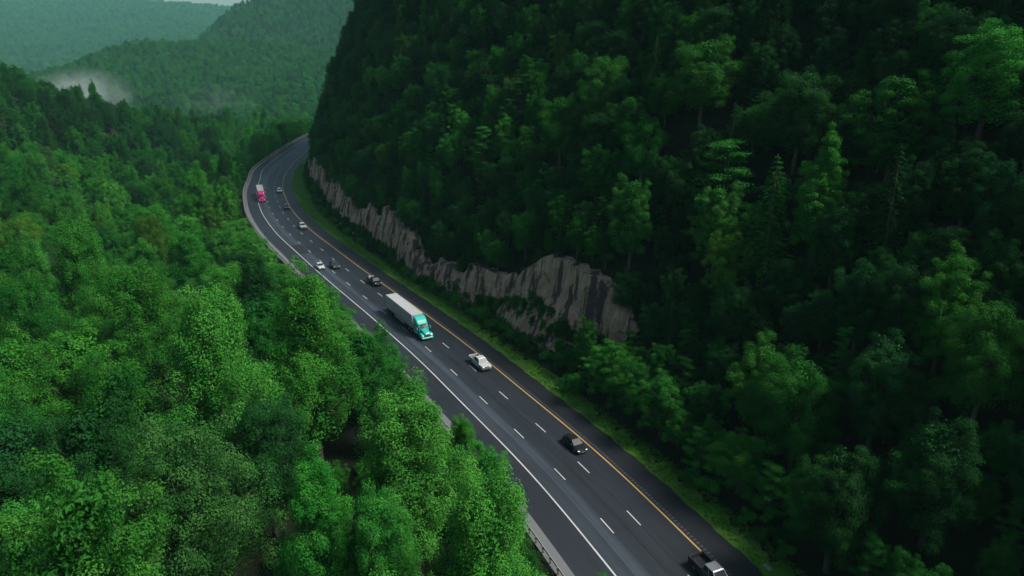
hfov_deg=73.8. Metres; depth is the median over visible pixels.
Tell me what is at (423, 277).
shrub
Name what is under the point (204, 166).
maple tree
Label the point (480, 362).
car
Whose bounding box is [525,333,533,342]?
shrub
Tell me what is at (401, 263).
shrub
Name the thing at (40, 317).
oak tree
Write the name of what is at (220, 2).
sky
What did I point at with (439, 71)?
oak tree
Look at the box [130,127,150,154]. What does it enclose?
maple tree
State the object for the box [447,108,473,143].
maple tree
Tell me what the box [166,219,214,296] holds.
poplar tree
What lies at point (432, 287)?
shrub
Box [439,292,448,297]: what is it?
shrub
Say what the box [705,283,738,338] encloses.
maple tree
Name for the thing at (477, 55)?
oak tree
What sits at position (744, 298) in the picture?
oak tree
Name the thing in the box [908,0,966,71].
maple tree
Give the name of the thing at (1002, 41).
maple tree
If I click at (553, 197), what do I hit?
oak tree
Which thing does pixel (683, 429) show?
maple tree
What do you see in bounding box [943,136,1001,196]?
oak tree
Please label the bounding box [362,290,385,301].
road patch
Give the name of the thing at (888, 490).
maple tree
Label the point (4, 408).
oak tree
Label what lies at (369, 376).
maple tree
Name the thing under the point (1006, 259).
maple tree
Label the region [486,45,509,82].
oak tree
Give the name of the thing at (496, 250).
oak tree
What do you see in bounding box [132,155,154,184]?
oak tree
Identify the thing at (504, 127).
maple tree
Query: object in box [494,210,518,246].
oak tree
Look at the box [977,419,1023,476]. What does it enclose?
maple tree
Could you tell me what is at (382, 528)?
poplar tree
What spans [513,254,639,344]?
rock cliff
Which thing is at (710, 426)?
maple tree
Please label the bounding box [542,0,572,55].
poplar tree
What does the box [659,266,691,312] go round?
maple tree
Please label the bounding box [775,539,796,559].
shrub
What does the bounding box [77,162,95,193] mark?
maple tree
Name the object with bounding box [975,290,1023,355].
maple tree
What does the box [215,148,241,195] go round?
poplar tree
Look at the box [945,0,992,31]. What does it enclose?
maple tree
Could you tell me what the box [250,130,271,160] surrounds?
oak tree
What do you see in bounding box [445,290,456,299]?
shrub
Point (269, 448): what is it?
oak tree
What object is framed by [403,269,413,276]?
shrub
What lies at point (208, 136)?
poplar tree
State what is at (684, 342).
dogwood tree
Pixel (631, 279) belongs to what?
oak tree
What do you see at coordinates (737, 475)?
oak tree
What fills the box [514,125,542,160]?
oak tree
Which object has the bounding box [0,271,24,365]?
poplar tree
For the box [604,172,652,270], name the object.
maple tree
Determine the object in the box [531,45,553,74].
maple tree
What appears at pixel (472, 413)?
white edge line
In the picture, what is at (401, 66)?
oak tree
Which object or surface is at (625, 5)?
maple tree
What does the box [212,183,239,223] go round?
maple tree
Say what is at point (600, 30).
oak tree
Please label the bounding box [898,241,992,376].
maple tree
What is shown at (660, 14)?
maple tree
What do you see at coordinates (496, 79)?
oak tree
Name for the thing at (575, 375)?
shrub
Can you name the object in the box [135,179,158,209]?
poplar tree
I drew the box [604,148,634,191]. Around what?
maple tree
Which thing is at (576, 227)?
maple tree
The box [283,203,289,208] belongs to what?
suv car
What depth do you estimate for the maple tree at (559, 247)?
131.27 m
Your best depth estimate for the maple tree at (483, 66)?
181.35 m
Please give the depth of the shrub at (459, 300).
155.43 m
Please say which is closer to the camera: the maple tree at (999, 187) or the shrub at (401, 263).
the maple tree at (999, 187)
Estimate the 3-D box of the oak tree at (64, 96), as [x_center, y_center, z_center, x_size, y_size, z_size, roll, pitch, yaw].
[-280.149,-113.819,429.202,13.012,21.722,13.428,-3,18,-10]
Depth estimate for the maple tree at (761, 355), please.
86.96 m
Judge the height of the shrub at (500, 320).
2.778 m
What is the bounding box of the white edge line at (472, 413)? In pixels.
[257,138,615,575]
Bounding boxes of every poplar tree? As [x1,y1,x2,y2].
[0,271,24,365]
[12,228,74,339]
[35,114,57,158]
[52,209,128,343]
[73,84,87,112]
[124,165,142,203]
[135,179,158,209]
[160,278,292,501]
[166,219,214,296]
[180,159,219,229]
[202,125,215,150]
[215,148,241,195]
[229,243,286,374]
[271,438,364,575]
[351,477,434,575]
[439,413,484,480]
[480,85,501,142]
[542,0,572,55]
[545,61,574,108]
[757,0,793,46]
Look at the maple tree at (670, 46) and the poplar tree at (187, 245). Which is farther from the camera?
the poplar tree at (187, 245)
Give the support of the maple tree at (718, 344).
on the ground
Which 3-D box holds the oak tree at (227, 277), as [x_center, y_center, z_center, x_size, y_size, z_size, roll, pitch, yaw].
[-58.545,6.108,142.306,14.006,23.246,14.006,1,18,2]
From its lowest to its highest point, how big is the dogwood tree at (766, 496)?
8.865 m
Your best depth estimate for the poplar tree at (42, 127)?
377.06 m
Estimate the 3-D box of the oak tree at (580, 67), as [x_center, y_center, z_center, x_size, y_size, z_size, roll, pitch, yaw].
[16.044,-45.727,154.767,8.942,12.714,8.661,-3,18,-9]
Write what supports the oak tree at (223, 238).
on the ground
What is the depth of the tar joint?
101.12 m
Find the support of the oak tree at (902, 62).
on the ground
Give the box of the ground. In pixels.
[0,0,1023,575]
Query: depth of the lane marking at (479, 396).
111.62 m
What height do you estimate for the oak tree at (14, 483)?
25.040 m
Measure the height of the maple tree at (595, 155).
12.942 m
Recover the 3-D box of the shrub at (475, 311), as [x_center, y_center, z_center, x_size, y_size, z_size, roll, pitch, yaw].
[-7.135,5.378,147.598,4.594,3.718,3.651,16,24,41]
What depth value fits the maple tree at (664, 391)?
97.26 m
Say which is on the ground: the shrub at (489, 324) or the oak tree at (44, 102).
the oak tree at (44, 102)
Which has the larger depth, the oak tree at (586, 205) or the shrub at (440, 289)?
the shrub at (440, 289)
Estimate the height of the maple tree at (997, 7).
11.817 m
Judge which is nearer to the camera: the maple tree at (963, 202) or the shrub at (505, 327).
the maple tree at (963, 202)
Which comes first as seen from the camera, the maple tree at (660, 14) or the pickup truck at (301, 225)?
the maple tree at (660, 14)
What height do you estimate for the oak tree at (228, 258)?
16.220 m
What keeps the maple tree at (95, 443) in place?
on the ground
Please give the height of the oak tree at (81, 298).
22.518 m
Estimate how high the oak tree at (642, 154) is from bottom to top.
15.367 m
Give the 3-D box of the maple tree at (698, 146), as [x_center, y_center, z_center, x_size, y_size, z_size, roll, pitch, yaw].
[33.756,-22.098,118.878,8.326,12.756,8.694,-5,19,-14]
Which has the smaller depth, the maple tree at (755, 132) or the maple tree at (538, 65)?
the maple tree at (755, 132)
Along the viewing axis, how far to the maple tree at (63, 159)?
328.18 m
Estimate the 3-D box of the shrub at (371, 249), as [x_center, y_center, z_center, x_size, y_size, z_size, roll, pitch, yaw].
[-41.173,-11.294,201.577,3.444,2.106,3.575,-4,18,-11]
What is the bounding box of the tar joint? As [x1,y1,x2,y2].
[257,147,697,575]
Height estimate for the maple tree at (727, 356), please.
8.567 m
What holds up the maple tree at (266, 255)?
on the ground
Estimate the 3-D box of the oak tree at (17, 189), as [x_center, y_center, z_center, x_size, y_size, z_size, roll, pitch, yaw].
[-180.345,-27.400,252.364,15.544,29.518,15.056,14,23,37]
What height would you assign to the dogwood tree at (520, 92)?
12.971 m
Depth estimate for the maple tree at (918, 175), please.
87.99 m
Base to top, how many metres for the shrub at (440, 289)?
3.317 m
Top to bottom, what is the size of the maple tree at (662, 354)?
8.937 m
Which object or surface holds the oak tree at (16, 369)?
on the ground
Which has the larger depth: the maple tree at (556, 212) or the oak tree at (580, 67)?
the oak tree at (580, 67)
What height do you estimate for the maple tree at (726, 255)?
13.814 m
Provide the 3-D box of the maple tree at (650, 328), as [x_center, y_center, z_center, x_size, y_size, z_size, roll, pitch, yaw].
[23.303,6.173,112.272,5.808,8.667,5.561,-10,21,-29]
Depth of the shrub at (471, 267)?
154.02 m
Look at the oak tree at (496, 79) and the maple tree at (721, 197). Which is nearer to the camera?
the maple tree at (721, 197)
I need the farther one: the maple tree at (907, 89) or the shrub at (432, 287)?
the shrub at (432, 287)
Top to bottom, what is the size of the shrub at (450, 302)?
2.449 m
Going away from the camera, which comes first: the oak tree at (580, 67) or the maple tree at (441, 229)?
the oak tree at (580, 67)
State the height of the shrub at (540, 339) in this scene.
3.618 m
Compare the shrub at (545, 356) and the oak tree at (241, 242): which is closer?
the shrub at (545, 356)
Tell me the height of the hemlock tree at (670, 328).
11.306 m
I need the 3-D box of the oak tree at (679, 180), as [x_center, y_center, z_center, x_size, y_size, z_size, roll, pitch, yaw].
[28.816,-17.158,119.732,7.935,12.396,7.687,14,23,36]
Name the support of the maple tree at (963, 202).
on the ground
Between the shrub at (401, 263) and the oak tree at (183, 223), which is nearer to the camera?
the shrub at (401, 263)
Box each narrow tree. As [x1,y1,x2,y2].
[923,109,957,211]
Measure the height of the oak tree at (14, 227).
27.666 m
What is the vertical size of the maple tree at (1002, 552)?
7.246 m
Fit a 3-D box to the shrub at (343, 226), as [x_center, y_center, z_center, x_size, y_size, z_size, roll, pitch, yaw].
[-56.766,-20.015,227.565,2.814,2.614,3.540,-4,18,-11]
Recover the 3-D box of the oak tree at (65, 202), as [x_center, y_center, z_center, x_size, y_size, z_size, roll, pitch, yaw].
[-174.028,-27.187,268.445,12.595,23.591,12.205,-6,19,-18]
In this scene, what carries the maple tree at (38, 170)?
on the ground
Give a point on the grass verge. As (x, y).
(699, 510)
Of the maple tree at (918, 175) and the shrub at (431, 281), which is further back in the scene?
the shrub at (431, 281)
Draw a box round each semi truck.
[256,185,265,201]
[386,293,432,339]
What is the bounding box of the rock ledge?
[495,285,584,351]
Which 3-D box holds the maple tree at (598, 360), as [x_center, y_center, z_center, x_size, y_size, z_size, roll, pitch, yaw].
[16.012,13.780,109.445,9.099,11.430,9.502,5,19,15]
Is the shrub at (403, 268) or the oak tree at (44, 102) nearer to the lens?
the shrub at (403, 268)
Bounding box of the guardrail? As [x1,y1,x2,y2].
[242,134,563,575]
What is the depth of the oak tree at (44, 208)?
266.25 m
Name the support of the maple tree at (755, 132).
on the ground
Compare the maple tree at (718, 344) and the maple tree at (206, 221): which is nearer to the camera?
the maple tree at (718, 344)
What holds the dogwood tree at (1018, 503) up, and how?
on the ground
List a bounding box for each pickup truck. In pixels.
[297,222,306,229]
[367,276,381,286]
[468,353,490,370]
[688,551,728,575]
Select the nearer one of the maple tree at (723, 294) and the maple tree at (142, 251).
the maple tree at (723, 294)
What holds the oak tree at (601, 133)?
on the ground
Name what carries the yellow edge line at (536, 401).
on the road
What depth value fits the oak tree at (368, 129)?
231.16 m
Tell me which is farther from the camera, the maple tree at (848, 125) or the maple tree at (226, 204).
the maple tree at (226, 204)
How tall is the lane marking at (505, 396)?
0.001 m
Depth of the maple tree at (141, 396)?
79.07 m
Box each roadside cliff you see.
[308,145,438,281]
[434,257,517,309]
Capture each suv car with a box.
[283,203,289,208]
[329,260,339,268]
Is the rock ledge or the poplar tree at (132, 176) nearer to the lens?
the rock ledge
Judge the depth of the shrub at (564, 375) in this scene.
117.35 m
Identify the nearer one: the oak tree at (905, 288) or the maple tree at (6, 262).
the oak tree at (905, 288)
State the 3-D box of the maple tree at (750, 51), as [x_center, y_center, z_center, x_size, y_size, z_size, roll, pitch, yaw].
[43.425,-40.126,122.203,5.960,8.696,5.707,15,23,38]
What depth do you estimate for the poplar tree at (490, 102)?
173.72 m
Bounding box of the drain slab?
[762,564,772,571]
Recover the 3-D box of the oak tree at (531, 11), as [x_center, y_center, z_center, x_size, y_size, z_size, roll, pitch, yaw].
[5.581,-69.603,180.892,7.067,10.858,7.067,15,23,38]
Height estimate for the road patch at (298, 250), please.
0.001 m
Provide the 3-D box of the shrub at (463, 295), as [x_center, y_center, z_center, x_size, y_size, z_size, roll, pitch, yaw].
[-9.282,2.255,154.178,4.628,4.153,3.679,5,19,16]
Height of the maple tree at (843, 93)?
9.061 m
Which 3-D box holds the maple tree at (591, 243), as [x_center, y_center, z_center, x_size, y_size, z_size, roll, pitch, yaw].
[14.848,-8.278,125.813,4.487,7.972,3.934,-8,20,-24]
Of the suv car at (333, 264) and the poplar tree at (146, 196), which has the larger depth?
the poplar tree at (146, 196)
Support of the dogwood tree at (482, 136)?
on the ground
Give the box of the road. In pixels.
[247,135,763,575]
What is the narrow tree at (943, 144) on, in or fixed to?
on the ground
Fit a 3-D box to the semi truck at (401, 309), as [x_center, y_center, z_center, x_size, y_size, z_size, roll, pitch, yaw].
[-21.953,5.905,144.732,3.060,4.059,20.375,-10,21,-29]
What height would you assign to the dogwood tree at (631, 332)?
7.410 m
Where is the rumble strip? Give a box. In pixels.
[284,152,732,574]
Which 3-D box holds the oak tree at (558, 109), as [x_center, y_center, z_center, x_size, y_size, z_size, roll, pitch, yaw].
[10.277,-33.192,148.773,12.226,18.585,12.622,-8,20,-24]
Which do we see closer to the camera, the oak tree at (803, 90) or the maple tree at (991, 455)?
the maple tree at (991, 455)
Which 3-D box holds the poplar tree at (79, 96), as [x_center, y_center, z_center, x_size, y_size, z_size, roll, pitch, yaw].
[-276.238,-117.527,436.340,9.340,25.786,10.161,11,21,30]
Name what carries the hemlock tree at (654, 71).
on the ground
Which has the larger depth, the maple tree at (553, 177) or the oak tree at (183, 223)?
the oak tree at (183, 223)
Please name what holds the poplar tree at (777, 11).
on the ground
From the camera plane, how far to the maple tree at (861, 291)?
84.76 m
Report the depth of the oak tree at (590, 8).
163.69 m
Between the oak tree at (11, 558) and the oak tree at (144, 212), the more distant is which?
the oak tree at (144, 212)
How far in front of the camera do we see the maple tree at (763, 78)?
118.31 m
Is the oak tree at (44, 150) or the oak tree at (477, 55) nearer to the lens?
the oak tree at (477, 55)
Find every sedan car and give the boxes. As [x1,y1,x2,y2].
[315,262,324,269]
[561,433,587,453]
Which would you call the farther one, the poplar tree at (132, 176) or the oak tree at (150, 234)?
the poplar tree at (132, 176)
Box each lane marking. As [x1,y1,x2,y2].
[265,154,613,532]
[274,154,688,575]
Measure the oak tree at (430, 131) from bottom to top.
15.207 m
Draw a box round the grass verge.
[292,156,794,575]
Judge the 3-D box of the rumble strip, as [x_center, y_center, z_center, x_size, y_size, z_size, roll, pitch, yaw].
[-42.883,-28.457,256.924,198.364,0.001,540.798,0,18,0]
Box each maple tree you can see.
[0,229,51,344]
[10,122,32,150]
[20,154,49,188]
[23,315,145,454]
[33,387,150,544]
[38,223,56,252]
[50,149,76,187]
[64,126,88,157]
[67,349,191,516]
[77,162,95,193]
[86,202,117,235]
[88,142,110,164]
[95,225,128,266]
[96,178,126,213]
[113,182,131,209]
[123,241,168,296]
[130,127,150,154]
[145,277,200,365]
[194,153,212,180]
[194,201,227,245]
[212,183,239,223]
[223,291,294,403]
[247,243,273,268]
[329,318,395,445]
[375,65,392,94]
[397,165,417,193]
[404,127,429,165]
[413,161,429,196]
[430,178,447,205]
[430,220,452,258]
[437,87,460,115]
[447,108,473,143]
[459,440,510,496]
[469,58,498,103]
[476,229,501,256]
[492,112,517,157]
[525,58,551,96]
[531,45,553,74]
[534,161,566,210]
[546,28,573,71]
[547,189,572,234]
[552,234,569,258]
[564,212,589,259]
[569,22,593,58]
[573,315,598,370]
[575,144,611,204]
[582,222,601,260]
[584,338,637,399]
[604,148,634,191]
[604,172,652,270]
[613,0,639,34]
[636,302,666,345]
[636,368,689,437]
[643,151,674,209]
[646,0,676,57]
[648,342,677,378]
[655,401,701,449]
[656,28,682,71]
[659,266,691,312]
[674,0,703,17]
[679,380,709,427]
[680,124,730,190]
[681,336,707,372]
[686,179,745,282]
[695,413,723,452]
[699,230,755,308]
[702,335,726,381]
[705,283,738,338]
[707,343,743,390]
[717,330,804,439]
[736,102,767,153]
[739,38,769,80]
[742,39,787,100]
[743,313,773,360]
[824,105,870,184]
[824,257,895,351]
[828,327,928,455]
[829,69,876,113]
[840,67,946,191]
[858,246,903,302]
[858,454,886,496]
[868,17,914,79]
[879,475,899,504]
[879,543,925,575]
[884,154,949,245]
[895,560,951,575]
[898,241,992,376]
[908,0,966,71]
[933,17,1023,141]
[934,140,999,229]
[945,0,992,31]
[965,228,1023,311]
[969,150,1023,245]
[974,533,1023,575]
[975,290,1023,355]
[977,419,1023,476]
[981,0,1023,25]
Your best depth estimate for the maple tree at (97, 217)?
249.71 m
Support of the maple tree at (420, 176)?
on the ground
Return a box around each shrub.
[338,224,345,230]
[368,247,375,251]
[389,202,396,209]
[395,258,405,269]
[399,265,409,273]
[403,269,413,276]
[417,274,428,281]
[421,277,435,288]
[428,283,437,292]
[433,285,445,296]
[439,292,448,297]
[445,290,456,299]
[446,298,456,306]
[452,284,459,291]
[454,297,464,304]
[461,291,469,302]
[468,262,478,270]
[471,304,489,318]
[484,317,497,329]
[491,316,504,326]
[499,323,511,330]
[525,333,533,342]
[533,331,546,343]
[537,346,548,351]
[537,350,555,360]
[556,375,585,395]
[557,374,569,383]
[566,370,584,383]
[596,333,605,346]
[692,475,716,493]
[737,506,757,525]
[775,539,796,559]
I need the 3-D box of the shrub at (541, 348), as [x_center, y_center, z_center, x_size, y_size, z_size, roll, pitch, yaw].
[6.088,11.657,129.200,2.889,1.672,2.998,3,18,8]
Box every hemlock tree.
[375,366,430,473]
[639,36,665,93]
[654,300,682,360]
[850,147,911,268]
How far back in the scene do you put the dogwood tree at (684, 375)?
99.39 m
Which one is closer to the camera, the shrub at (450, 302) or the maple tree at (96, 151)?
the shrub at (450, 302)
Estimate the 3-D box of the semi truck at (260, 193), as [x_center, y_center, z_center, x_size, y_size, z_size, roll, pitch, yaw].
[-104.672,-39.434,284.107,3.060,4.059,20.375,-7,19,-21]
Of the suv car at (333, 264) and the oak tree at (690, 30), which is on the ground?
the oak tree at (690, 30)
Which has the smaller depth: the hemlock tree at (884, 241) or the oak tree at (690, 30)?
the hemlock tree at (884, 241)
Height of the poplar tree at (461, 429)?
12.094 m
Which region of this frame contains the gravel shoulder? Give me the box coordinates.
[243,135,574,575]
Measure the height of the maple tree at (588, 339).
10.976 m
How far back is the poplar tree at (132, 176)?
329.38 m
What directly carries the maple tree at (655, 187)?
on the ground
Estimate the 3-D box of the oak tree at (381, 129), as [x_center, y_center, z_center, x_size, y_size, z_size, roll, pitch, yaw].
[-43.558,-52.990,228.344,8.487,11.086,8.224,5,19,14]
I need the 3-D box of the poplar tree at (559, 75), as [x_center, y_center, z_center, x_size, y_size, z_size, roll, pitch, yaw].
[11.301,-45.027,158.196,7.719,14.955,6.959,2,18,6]
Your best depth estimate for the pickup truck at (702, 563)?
73.50 m
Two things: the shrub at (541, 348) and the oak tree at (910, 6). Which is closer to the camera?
the oak tree at (910, 6)
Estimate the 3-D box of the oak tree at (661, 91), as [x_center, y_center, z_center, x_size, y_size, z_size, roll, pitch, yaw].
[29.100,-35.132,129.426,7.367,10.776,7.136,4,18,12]
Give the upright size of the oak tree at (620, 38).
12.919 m
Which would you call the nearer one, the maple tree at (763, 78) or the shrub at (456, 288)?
the maple tree at (763, 78)
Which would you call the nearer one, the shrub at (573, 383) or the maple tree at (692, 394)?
the maple tree at (692, 394)
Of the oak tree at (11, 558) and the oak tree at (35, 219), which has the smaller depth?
the oak tree at (11, 558)
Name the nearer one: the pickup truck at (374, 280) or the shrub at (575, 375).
the shrub at (575, 375)
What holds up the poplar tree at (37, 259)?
on the ground
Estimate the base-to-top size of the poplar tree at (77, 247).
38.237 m
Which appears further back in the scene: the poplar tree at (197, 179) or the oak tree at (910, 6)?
the poplar tree at (197, 179)
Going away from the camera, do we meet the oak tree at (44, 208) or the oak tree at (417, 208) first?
the oak tree at (417, 208)
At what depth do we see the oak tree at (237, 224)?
215.64 m
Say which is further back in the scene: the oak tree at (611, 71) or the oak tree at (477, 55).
the oak tree at (477, 55)
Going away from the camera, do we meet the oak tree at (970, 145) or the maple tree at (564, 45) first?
the oak tree at (970, 145)
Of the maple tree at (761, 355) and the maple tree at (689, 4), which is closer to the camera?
the maple tree at (761, 355)
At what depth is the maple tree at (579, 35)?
162.32 m
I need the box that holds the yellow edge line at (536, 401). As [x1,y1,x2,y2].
[283,149,700,550]
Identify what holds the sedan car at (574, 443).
on the road
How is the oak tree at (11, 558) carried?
on the ground
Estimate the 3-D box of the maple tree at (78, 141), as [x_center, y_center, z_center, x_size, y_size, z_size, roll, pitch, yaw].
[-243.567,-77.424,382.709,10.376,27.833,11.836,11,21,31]
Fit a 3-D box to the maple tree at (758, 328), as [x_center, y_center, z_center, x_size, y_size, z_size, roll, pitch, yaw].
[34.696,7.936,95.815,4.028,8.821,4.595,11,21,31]
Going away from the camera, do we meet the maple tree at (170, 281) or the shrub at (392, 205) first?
the maple tree at (170, 281)
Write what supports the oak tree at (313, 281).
on the ground
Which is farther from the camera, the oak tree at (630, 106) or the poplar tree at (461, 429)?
the oak tree at (630, 106)
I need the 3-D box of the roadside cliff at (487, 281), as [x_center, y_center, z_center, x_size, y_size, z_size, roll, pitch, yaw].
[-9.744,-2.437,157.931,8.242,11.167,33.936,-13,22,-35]
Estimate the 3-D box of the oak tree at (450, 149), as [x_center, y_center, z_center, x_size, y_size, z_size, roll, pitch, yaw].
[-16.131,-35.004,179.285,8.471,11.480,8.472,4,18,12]
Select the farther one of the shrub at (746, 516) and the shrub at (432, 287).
the shrub at (432, 287)
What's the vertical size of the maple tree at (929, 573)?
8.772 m
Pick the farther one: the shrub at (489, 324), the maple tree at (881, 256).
the shrub at (489, 324)
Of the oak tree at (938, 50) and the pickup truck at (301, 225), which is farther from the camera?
the pickup truck at (301, 225)
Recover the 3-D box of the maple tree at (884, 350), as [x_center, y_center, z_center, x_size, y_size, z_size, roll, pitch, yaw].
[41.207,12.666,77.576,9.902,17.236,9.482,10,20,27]
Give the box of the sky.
[152,0,274,5]
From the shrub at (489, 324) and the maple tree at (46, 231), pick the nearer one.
the shrub at (489, 324)
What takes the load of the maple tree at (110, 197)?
on the ground
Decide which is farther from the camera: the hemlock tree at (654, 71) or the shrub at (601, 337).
the hemlock tree at (654, 71)
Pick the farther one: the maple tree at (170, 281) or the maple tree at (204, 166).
the maple tree at (204, 166)
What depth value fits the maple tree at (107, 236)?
214.78 m
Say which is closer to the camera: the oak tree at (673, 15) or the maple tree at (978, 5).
the maple tree at (978, 5)
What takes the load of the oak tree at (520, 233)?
on the ground
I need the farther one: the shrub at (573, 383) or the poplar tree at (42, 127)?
the poplar tree at (42, 127)
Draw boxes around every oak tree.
[0,175,48,224]
[0,210,44,251]
[0,271,75,384]
[0,321,84,460]
[0,368,50,540]
[0,395,116,571]
[0,461,135,575]
[5,211,53,252]
[26,144,57,176]
[27,193,56,224]
[33,87,59,129]
[52,189,85,228]
[54,89,75,115]
[67,282,149,374]
[69,256,187,392]
[99,136,123,161]
[122,202,178,261]
[129,214,170,265]
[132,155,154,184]
[174,213,203,240]
[202,260,253,348]
[208,386,320,539]
[209,226,240,268]
[219,251,254,275]
[220,218,255,250]
[228,232,268,258]
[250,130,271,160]
[294,272,326,295]
[355,117,381,146]
[370,113,392,141]
[390,53,417,91]
[406,202,427,228]
[420,109,448,160]
[425,64,454,112]
[435,133,462,172]
[463,48,488,76]
[483,72,505,111]
[483,239,508,270]
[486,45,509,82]
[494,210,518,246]
[509,209,535,259]
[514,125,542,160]
[520,3,544,40]
[524,71,552,111]
[536,92,587,172]
[539,185,571,233]
[563,58,595,105]
[569,0,609,36]
[571,54,641,120]
[571,200,597,226]
[576,109,621,169]
[580,18,610,57]
[603,26,634,65]
[603,356,654,416]
[605,96,652,151]
[607,74,642,113]
[608,268,647,310]
[619,117,668,190]
[647,73,684,127]
[652,8,688,56]
[656,155,697,219]
[661,33,747,128]
[675,12,707,46]
[695,2,741,61]
[703,427,772,500]
[711,280,766,352]
[749,65,852,175]
[861,256,938,341]
[868,49,928,102]
[873,0,950,47]
[900,222,980,297]
[916,2,994,106]
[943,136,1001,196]
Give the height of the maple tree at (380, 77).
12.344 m
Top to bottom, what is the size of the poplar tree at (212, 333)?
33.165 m
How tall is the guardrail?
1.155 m
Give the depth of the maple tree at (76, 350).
89.70 m
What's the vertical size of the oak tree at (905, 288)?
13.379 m
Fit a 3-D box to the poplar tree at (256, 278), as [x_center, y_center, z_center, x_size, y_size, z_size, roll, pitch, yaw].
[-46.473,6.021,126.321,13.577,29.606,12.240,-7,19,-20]
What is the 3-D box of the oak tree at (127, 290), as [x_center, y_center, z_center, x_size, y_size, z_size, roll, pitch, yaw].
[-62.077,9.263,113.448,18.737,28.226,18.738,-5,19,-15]
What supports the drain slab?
on the grass verge
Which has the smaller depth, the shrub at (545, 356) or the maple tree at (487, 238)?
the shrub at (545, 356)
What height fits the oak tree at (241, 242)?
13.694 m
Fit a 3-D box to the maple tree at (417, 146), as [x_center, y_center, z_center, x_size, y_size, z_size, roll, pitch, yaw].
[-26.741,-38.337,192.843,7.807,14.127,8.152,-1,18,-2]
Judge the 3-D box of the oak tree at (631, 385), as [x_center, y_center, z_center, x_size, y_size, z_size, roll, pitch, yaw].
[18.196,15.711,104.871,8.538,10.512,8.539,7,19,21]
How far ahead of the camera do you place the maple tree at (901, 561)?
66.16 m
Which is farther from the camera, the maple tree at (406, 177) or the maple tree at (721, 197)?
the maple tree at (406, 177)
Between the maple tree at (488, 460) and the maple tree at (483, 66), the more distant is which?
the maple tree at (483, 66)
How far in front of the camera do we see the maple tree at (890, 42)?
104.81 m
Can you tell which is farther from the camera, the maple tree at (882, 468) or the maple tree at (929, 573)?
the maple tree at (882, 468)
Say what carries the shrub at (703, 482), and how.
on the grass verge
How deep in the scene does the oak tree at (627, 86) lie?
136.59 m
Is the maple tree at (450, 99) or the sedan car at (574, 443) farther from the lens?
the maple tree at (450, 99)
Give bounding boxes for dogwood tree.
[467,126,497,174]
[505,74,531,120]
[619,329,643,361]
[670,355,697,405]
[674,328,692,369]
[749,460,784,522]
[992,494,1023,549]
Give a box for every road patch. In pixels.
[291,244,309,253]
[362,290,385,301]
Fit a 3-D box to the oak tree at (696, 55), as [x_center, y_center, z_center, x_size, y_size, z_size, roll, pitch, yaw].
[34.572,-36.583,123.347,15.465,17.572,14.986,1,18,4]
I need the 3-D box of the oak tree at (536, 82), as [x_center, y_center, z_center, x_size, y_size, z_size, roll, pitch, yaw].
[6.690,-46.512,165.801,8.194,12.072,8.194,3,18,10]
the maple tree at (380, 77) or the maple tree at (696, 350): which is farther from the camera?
the maple tree at (380, 77)
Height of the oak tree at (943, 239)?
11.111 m
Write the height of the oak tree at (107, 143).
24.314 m
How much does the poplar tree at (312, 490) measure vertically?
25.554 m
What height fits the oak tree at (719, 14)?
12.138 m
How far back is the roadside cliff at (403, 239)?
197.41 m
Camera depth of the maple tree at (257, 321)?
105.21 m

